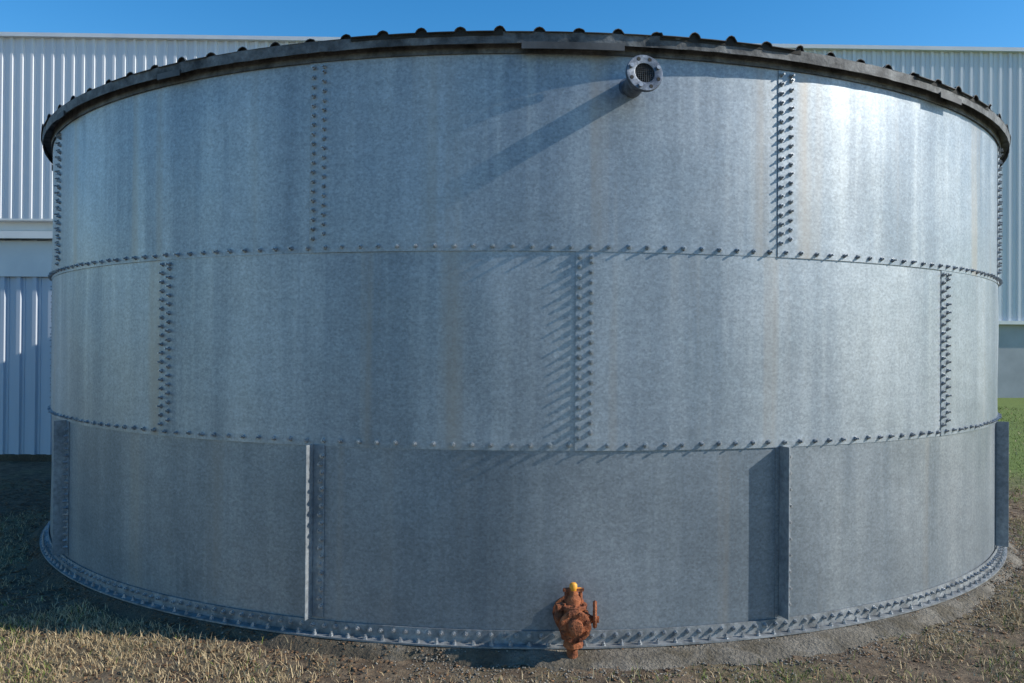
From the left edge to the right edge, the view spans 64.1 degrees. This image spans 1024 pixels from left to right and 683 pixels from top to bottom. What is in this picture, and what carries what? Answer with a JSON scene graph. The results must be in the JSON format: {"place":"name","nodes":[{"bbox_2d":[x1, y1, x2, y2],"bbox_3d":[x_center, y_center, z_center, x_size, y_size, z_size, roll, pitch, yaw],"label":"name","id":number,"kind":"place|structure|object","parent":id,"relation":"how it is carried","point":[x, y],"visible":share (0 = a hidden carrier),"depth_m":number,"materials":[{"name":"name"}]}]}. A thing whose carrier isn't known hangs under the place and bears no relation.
{"place":"outdoors","nodes":[
{"label":"outdoors","id":0,"kind":"place"},
{"bbox_2d":[52,41,961,170],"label":"eave brackets","id":1,"kind":"object","parent":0,"point":[552,45],"visible":0.84,"depth_m":4.86,"materials":[{"name":"grey metal"}]},
{"bbox_2d":[0,398,1023,682],"bbox_3d":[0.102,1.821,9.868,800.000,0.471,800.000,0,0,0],"label":"ground","id":2,"kind":"structure","parent":0,"point":[38,474],"depth_m":4.88,"materials":[{"name":"soil"}]},
{"bbox_2d":[0,218,52,461],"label":"storage shed","id":3,"kind":"structure","parent":2,"relation":"on","point":[25,332],"depth_m":12.85,"materials":[{"name":"painted steel"}]},
{"bbox_2d":[0,32,1023,397],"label":"warehouse","id":4,"kind":"structure","parent":2,"relation":"on","point":[42,74],"depth_m":25.97,"materials":[{"name":"metal"}]},
{"bbox_2d":[25,520,1022,671],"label":"concrete footing","id":5,"kind":"object","parent":2,"relation":"on","point":[762,650],"visible":0.16,"depth_m":4.97,"materials":[{"name":"grey concrete"}]},
{"bbox_2d":[50,416,64,555],"bbox_3d":[-4.329,1.201,8.081,0.327,1.225,3.494,1,0,-22],"label":"vertical stiffener","id":6,"kind":"object","parent":5,"relation":"on","point":[51,507],"visible":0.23,"depth_m":7.18,"materials":[{"name":"metal"}]},
{"bbox_2d":[65,422,305,617],"bbox_3d":[-2.438,1.199,5.761,2.882,1.225,0.221,0,0,32],"label":"bottom course sheet","id":7,"kind":"object","parent":5,"relation":"on","point":[217,522],"visible":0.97,"depth_m":5.46,"materials":[{"name":"metal"}]},
{"bbox_2d":[51,260,159,434],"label":"course sheet","id":8,"kind":"object","parent":7,"relation":"on","point":[105,338],"visible":0.95,"depth_m":6.01,"materials":[{"name":"metal"}]},
{"bbox_2d":[52,137,58,278],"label":"top course sheet","id":9,"kind":"object","parent":8,"relation":"on","point":[55,175],"visible":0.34,"depth_m":7.09,"materials":[{"name":"metal"}]},
{"bbox_2d":[57,63,310,274],"bbox_3d":[-2.559,-1.194,5.883,3.210,1.270,0.273,0,0,34],"label":"top course sheet","id":10,"kind":"object","parent":8,"relation":"on","point":[220,164],"visible":0.85,"depth_m":5.48,"materials":[{"name":"metal"}]},
{"bbox_2d":[40,523,1006,648],"bbox_3d":[0.102,1.814,9.868,10.050,0.085,10.050,0,0,0],"label":"base angle","id":11,"kind":"object","parent":5,"relation":"on","point":[483,640],"visible":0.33,"depth_m":5.11,"materials":[{"name":"grey metal"}]},
{"bbox_2d":[41,64,1005,646],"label":"bolts","id":12,"kind":"object","parent":11,"relation":"on","point":[471,444],"visible":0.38,"depth_m":5.25,"materials":[{"name":"grey metal"}]},
{"bbox_2d":[52,420,1008,620],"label":"stiffener angles","id":13,"kind":"object","parent":11,"relation":"on","point":[312,526],"visible":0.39,"depth_m":5.16,"materials":[{"name":"grey metal"}]},
{"bbox_2d":[310,446,774,630],"bbox_3d":[0.257,1.213,5.054,3.055,1.225,0.248,0,0,-2],"label":"bottom course sheet","id":14,"kind":"object","parent":5,"relation":"on","point":[478,539],"visible":0.92,"depth_m":4.98,"materials":[{"name":"metal"}]},
{"bbox_2d":[159,251,575,450],"bbox_3d":[-0.989,0.020,5.177,3.009,1.265,0.241,0,0,13],"label":"course sheet","id":15,"kind":"object","parent":14,"relation":"on","point":[461,350],"visible":1,"depth_m":5.02,"materials":[{"name":"metal"}]},
{"bbox_2d":[552,582,598,658],"bbox_3d":[0.374,1.628,4.785,0.262,0.454,0.326,0,0,0],"label":"gate valve","id":16,"kind":"object","parent":14,"relation":"attached to","point":[574,619],"visible":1,"depth_m":4.70,"materials":[{"name":"metal"}]},
{"bbox_2d":[575,251,940,450],"bbox_3d":[1.841,0.041,5.368,3.034,1.265,0.249,1,0,-21],"label":"course sheet","id":17,"kind":"object","parent":14,"relation":"on","point":[692,351],"visible":1,"depth_m":5.13,"materials":[{"name":"metal"}]},
{"bbox_2d":[309,53,781,257],"bbox_3d":[0.270,-1.180,5.059,3.070,1.270,0.250,0,0,-2],"label":"top course sheet","id":18,"kind":"object","parent":17,"relation":"on","point":[523,152],"visible":0.88,"depth_m":4.98,"materials":[{"name":"metal"}]},
{"bbox_2d":[44,43,1007,159],"bbox_3d":[0.127,-1.750,9.892,10.050,0.092,10.050,0,0,0],"label":"top rim angle","id":19,"kind":"object","parent":18,"relation":"on","point":[993,129],"visible":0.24,"depth_m":5.22,"materials":[{"name":"metal"}]},
{"bbox_2d":[44,28,1006,159],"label":"rib closures","id":20,"kind":"object","parent":19,"relation":"on","point":[499,31],"visible":0.42,"depth_m":4.95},
{"bbox_2d":[41,25,1010,149],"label":"corrugated roof","id":21,"kind":"structure","parent":19,"relation":"on","point":[939,81],"depth_m":5.05,"materials":[{"name":"grey metal"}]},
{"bbox_2d":[42,31,1009,166],"bbox_3d":[0.128,-1.772,9.893,10.078,0.072,10.077,0,0,0],"label":"eave flashing","id":22,"kind":"object","parent":21,"relation":"attached to","point":[519,38],"visible":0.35,"depth_m":5.10,"materials":[{"name":"grey metal"}]},
{"bbox_2d":[619,55,662,97],"bbox_3d":[0.748,-1.545,4.830,0.223,0.222,0.317,0,0,-7],"label":"flanged inlet pipe","id":23,"kind":"object","parent":18,"relation":"attached to","point":[644,73],"visible":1,"depth_m":4.72,"materials":[{"name":"metal"}]},
{"bbox_2d":[774,424,994,618],"bbox_3d":[3.034,1.239,6.063,3.243,1.225,0.278,1,0,-38],"label":"bottom course sheet","id":24,"kind":"object","parent":5,"relation":"on","point":[873,522],"visible":0.92,"depth_m":5.56,"materials":[{"name":"metal"}]},
{"bbox_2d":[940,270,998,435],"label":"course sheet","id":25,"kind":"object","parent":24,"relation":"on","point":[973,323],"visible":0.97,"depth_m":6.30,"materials":[{"name":"metal"}]},
{"bbox_2d":[777,70,997,282],"bbox_3d":[3.057,-1.153,6.070,3.251,1.270,0.278,1,0,-38],"label":"top course sheet","id":26,"kind":"object","parent":25,"relation":"on","point":[888,175],"visible":0.84,"depth_m":5.55,"materials":[{"name":"metal"}]},
{"bbox_2d":[997,146,999,286],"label":"top course sheet","id":27,"kind":"object","parent":25,"relation":"on","point":[998,166],"visible":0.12,"depth_m":7.07,"materials":[{"name":"metal"}]},
{"bbox_2d":[995,423,996,549],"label":"bottom course sheet","id":28,"kind":"object","parent":5,"relation":"on","point":[995,486],"visible":0.07,"depth_m":7.06,"materials":[{"name":"metal"}]},
{"bbox_2d":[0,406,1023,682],"bbox_3d":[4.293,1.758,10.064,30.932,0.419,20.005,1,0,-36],"label":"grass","id":29,"kind":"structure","parent":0,"point":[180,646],"depth_m":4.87,"materials":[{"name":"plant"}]},
{"bbox_2d":[0,503,1023,682],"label":"gravel","id":30,"kind":"structure","parent":0,"point":[729,669],"depth_m":4.92,"materials":[{"name":"grey gravel"}]},
{"bbox_2d":[0,0,1023,46],"label":"sky","id":31,"kind":"structure","parent":0,"point":[964,23],"materials":[{"name":"blue"}]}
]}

